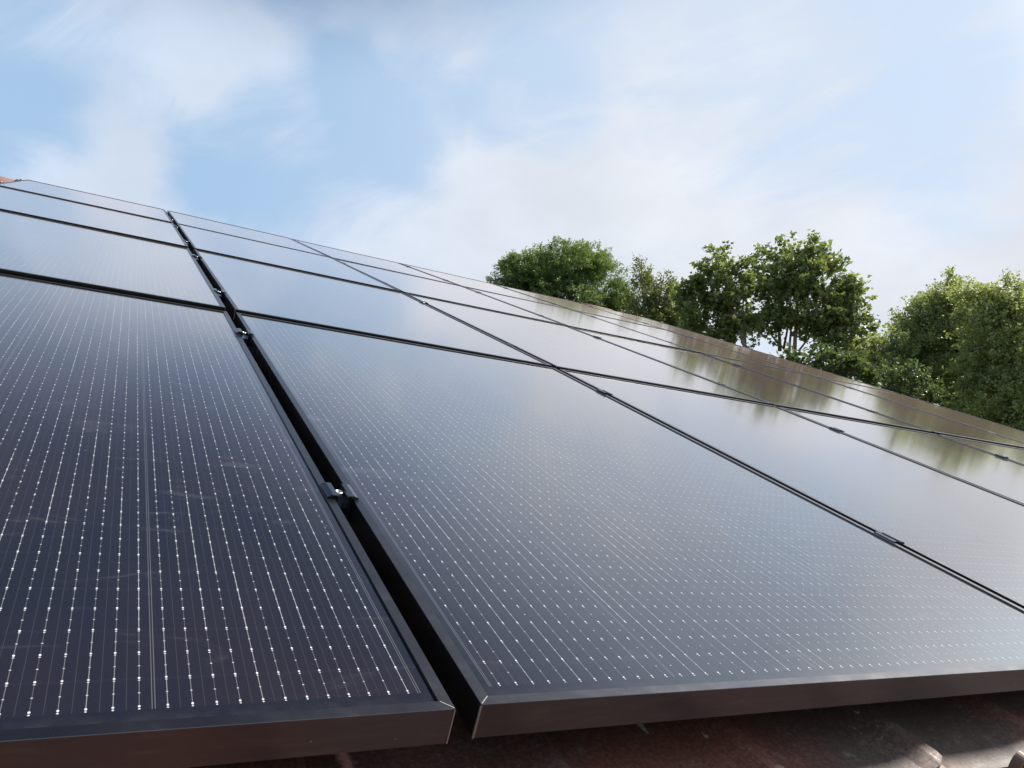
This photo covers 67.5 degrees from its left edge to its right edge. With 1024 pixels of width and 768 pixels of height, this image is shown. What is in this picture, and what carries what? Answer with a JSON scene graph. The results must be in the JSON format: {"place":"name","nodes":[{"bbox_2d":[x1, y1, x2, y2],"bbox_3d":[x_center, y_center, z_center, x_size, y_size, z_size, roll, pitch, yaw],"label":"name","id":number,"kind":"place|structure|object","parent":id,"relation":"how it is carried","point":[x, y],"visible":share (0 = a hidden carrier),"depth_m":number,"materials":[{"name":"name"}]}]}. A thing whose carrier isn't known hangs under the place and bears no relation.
{"place":"outdoors","nodes":[
{"label":"outdoors","id":0,"kind":"place"},
{"bbox_2d":[0,0,1023,387],"label":"sky","id":1,"kind":"structure","parent":0,"point":[445,136],"materials":[{"name":"blue"}]},
{"bbox_2d":[1008,751,1023,767],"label":"tile","id":2,"kind":"object","parent":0,"point":[1017,760],"visible":1,"depth_m":0.93,"materials":[{"name":"brown paint"}]},
{"label":"ground","id":3,"kind":"structure","parent":0,"visible":0},
{"bbox_2d":[0,176,1023,767],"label":"house","id":4,"kind":"structure","parent":3,"relation":"on","point":[978,730],"depth_m":0.89,"materials":[{"name":"ceramic"}]},
{"bbox_2d":[574,310,807,374],"bbox_3d":[1.436,-0.361,6.509,1.103,0.034,1.816,9,10,-28],"label":"solar panel","id":5,"kind":"object","parent":4,"relation":"attached to","point":[701,347],"visible":0.69,"depth_m":6.38,"materials":[{"name":"black glass"}]},
{"bbox_2d":[704,354,1023,448],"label":"solar panel","id":6,"kind":"object","parent":4,"relation":"attached to","point":[936,424],"visible":0.73,"depth_m":4.72,"materials":[{"name":"black glass"}]},
{"bbox_2d":[485,236,638,314],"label":"ash tree","id":7,"kind":"object","parent":3,"relation":"on","point":[559,273],"visible":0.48,"depth_m":41.22,"materials":[{"name":"green plant"}]},
{"bbox_2d":[615,252,681,326],"bbox_3d":[6.693,2.881,32.712,4.068,18.799,2.442,-7,-17,22],"label":"young birch","id":8,"kind":"object","parent":3,"relation":"on","point":[653,301],"visible":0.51,"depth_m":34.52,"materials":[{"name":"green plant"}]},
{"bbox_2d":[666,240,782,348],"bbox_3d":[8.131,2.417,27.071,4.632,16.549,3.226,1,-16,-5],"label":"maple","id":9,"kind":"object","parent":3,"relation":"on","point":[732,319],"visible":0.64,"depth_m":28.31,"materials":[{"name":"green plant"}]},
{"bbox_2d":[747,229,885,364],"bbox_3d":[11.223,2.210,27.309,4.931,17.078,3.349,-7,-17,22],"label":"maple","id":10,"kind":"object","parent":3,"relation":"on","point":[835,317],"visible":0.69,"depth_m":28.50,"materials":[{"name":"green plant"}]},
{"bbox_2d":[776,338,887,386],"bbox_3d":[10.025,3.914,22.569,3.186,11.166,1.968,-11,-19,33],"label":"maple sapling","id":11,"kind":"object","parent":3,"relation":"on","point":[848,365],"visible":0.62,"depth_m":23.29,"materials":[{"name":"green plant"}]},
{"bbox_2d":[824,325,924,391],"bbox_3d":[15.211,4.594,30.830,3.467,14.462,3.644,9,-18,-28],"label":"hawthorn","id":12,"kind":"object","parent":3,"relation":"on","point":[880,349],"visible":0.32,"depth_m":31.95,"materials":[{"name":"green plant"}]},
{"bbox_2d":[877,357,961,406],"bbox_3d":[13.397,4.414,24.786,2.580,11.441,2.737,9,-18,-28],"label":"dark shrub","id":13,"kind":"object","parent":3,"relation":"on","point":[928,390],"visible":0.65,"depth_m":25.77,"materials":[{"name":"green plant"}]},
{"bbox_2d":[883,265,997,413],"bbox_3d":[18.116,3.406,31.561,6.704,17.156,4.872,-7,-18,23],"label":"alder","id":14,"kind":"object","parent":3,"relation":"on","point":[929,325],"visible":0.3,"depth_m":32.25,"materials":[{"name":"green plant"}]},
{"bbox_2d":[941,269,1023,430],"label":"willow","id":15,"kind":"object","parent":3,"relation":"on","point":[995,317],"visible":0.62,"depth_m":27.86,"materials":[{"name":"green plant"}]},
{"label":"rail","id":16,"kind":"object","parent":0,"visible":0},
{"bbox_2d":[0,273,455,767],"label":"solar panel","id":17,"kind":"object","parent":16,"relation":"attached to","point":[189,576],"visible":1,"depth_m":0.76,"materials":[{"name":"black glass"}]},
{"bbox_2d":[320,482,358,519],"bbox_3d":[-0.239,0.160,1.050,0.045,0.034,0.047,9,11,-28],"label":"panel clamp","id":18,"kind":"object","parent":16,"relation":"attached to","point":[344,495],"visible":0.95,"depth_m":1.04,"materials":[{"name":"grey metal"}]},
{"bbox_2d":[234,312,1023,738],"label":"solar panel","id":19,"kind":"object","parent":16,"relation":"attached to","point":[550,548],"visible":0.99,"depth_m":1.12,"materials":[{"name":"black glass"}]},
{"bbox_2d":[559,369,1023,608],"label":"solar panel","id":20,"kind":"object","parent":16,"relation":"attached to","point":[972,533],"visible":0.81,"depth_m":2.15,"materials":[{"name":"black glass"}]},
{"bbox_2d":[874,532,904,545],"bbox_3d":[0.761,0.326,1.557,0.038,0.034,0.047,9,10,-28],"label":"panel clamp","id":21,"kind":"object","parent":16,"relation":"attached to","point":[889,538],"visible":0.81,"depth_m":1.55,"materials":[{"name":"grey metal"}]},
{"bbox_2d":[779,407,1023,503],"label":"solar panel","id":22,"kind":"object","parent":16,"relation":"attached to","point":[1001,476],"visible":0.7,"depth_m":3.13,"materials":[{"name":"black glass"}]},
{"bbox_2d":[939,434,1023,464],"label":"solar panel","id":23,"kind":"object","parent":16,"relation":"attached to","point":[1014,454],"visible":0.68,"depth_m":3.83,"materials":[{"name":"black glass"}]},
{"bbox_3d":[1.247,0.228,3.038,6.730,0.039,0.040,9,11,-28],"label":"rail","id":24,"kind":"object","parent":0,"visible":0},
{"bbox_2d":[235,328,253,345],"bbox_3d":[-0.694,-0.121,1.982,0.045,0.034,0.047,9,11,-28],"label":"panel clamp","id":25,"kind":"object","parent":24,"relation":"on","point":[247,334],"visible":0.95,"depth_m":1.97,"materials":[{"name":"grey metal"}]},
{"bbox_2d":[596,389,612,395],"bbox_3d":[0.298,0.040,2.502,0.038,0.034,0.047,9,11,-28],"label":"panel clamp","id":26,"kind":"object","parent":24,"relation":"on","point":[606,392],"visible":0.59,"depth_m":2.49,"materials":[{"name":"grey metal"}]},
{"bbox_3d":[0.950,0.048,3.644,6.730,0.039,0.040,9,11,-28],"label":"rail","id":27,"kind":"object","parent":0,"visible":0},
{"bbox_2d":[0,210,225,310],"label":"solar panel","id":28,"kind":"object","parent":27,"relation":"attached to","point":[32,247],"visible":0.81,"depth_m":2.62,"materials":[{"name":"black glass"}]},
{"bbox_2d":[212,288,225,300],"bbox_3d":[-0.989,-0.299,2.582,0.045,0.034,0.047,9,11,-28],"label":"panel clamp","id":29,"kind":"object","parent":27,"relation":"attached to","point":[221,292],"visible":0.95,"depth_m":2.57,"materials":[{"name":"grey metal"}]},
{"bbox_2d":[194,249,551,366],"bbox_3d":[-0.730,-0.357,3.328,1.110,0.036,1.816,9,10,-28],"label":"solar panel","id":30,"kind":"object","parent":27,"relation":"attached to","point":[268,291],"visible":0.84,"depth_m":3.01,"materials":[{"name":"black glass"}]},
{"bbox_2d":[405,293,771,404],"bbox_3d":[0.254,-0.202,3.855,1.105,0.034,1.816,9,10,-28],"label":"solar panel","id":31,"kind":"object","parent":27,"relation":"attached to","point":[558,346],"visible":0.7,"depth_m":3.59,"materials":[{"name":"black glass"}]},
{"bbox_2d":[571,327,931,432],"bbox_3d":[1.236,-0.048,4.386,1.112,0.034,1.816,9,10,-28],"label":"solar panel","id":32,"kind":"object","parent":27,"relation":"attached to","point":[777,392],"visible":0.72,"depth_m":4.15,"materials":[{"name":"black glass"}]},
{"bbox_3d":[0.486,-0.228,4.590,6.730,0.039,0.040,9,10,-28],"label":"rail","id":33,"kind":"object","parent":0,"visible":0},
{"bbox_2d":[191,254,201,263],"bbox_3d":[-1.454,-0.576,3.530,0.045,0.034,0.047,9,10,-28],"label":"panel clamp","id":34,"kind":"object","parent":33,"relation":"attached to","point":[198,257],"visible":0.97,"depth_m":3.52,"materials":[{"name":"grey metal"}]},
{"bbox_2d":[812,375,1023,441],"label":"solar panel","id":35,"kind":"object","parent":33,"relation":"attached to","point":[987,425],"visible":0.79,"depth_m":5.54,"materials":[{"name":"black glass"}]},
{"label":"rail","id":36,"kind":"object","parent":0,"visible":0},
{"bbox_2d":[0,186,187,247],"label":"solar panel","id":37,"kind":"object","parent":36,"relation":"attached to","point":[68,212],"visible":0.81,"depth_m":4.26,"materials":[{"name":"black glass"}]},
{"bbox_2d":[176,223,399,291],"bbox_3d":[-1.515,-0.823,4.926,1.110,0.034,1.816,9,10,-28],"label":"solar panel","id":38,"kind":"object","parent":36,"relation":"attached to","point":[249,249],"visible":0.79,"depth_m":4.70,"materials":[{"name":"black glass"}]},
{"bbox_2d":[333,258,564,325],"bbox_3d":[-0.532,-0.666,5.453,1.105,0.034,1.816,9,10,-28],"label":"solar panel","id":39,"kind":"object","parent":36,"relation":"attached to","point":[426,287],"visible":0.66,"depth_m":5.26,"materials":[{"name":"black glass"}]},
{"bbox_2d":[465,287,698,352],"bbox_3d":[0.454,-0.512,5.979,1.112,0.034,1.816,9,10,-28],"label":"solar panel","id":40,"kind":"object","parent":36,"relation":"attached to","point":[572,318],"visible":0.68,"depth_m":5.80,"materials":[{"name":"black glass"}]},
{"bbox_2d":[671,331,891,391],"bbox_3d":[2.389,-0.212,7.017,1.038,0.035,1.816,9,10,-28],"label":"solar panel","id":41,"kind":"object","parent":36,"relation":"attached to","point":[808,370],"visible":0.66,"depth_m":6.92,"materials":[{"name":"black glass"}]},
{"bbox_3d":[-0.621,-0.877,6.839,6.730,0.039,0.040,9,11,-28],"label":"rail","id":42,"kind":"object","parent":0,"visible":0},
{"bbox_2d":[0,180,172,222],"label":"solar panel","id":43,"kind":"object","parent":42,"relation":"attached to","point":[45,189],"visible":0.87,"depth_m":5.83,"materials":[{"name":"black glass"}]},
{"bbox_2d":[167,210,328,256],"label":"solar panel","id":44,"kind":"object","parent":42,"relation":"attached to","point":[219,227],"visible":0.73,"depth_m":6.40,"materials":[{"name":"black glass"}]},
{"bbox_2d":[293,239,459,285],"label":"solar panel","id":45,"kind":"object","parent":42,"relation":"attached to","point":[339,254],"visible":0.65,"depth_m":6.93,"materials":[{"name":"black glass"}]},
{"bbox_2d":[400,263,567,308],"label":"solar panel","id":46,"kind":"object","parent":42,"relation":"attached to","point":[476,284],"visible":0.64,"depth_m":7.48,"materials":[{"name":"black glass"}]},
{"bbox_2d":[577,302,742,346],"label":"solar panel","id":47,"kind":"object","parent":42,"relation":"attached to","point":[659,324],"visible":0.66,"depth_m":8.56,"materials":[{"name":"black glass"}]},
{"label":"rail","id":48,"kind":"object","parent":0,"visible":0},
{"bbox_2d":[495,284,665,329],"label":"solar panel","id":49,"kind":"object","parent":48,"relation":"attached to","point":[573,305],"visible":0.65,"depth_m":8.00,"materials":[{"name":"black glass"}]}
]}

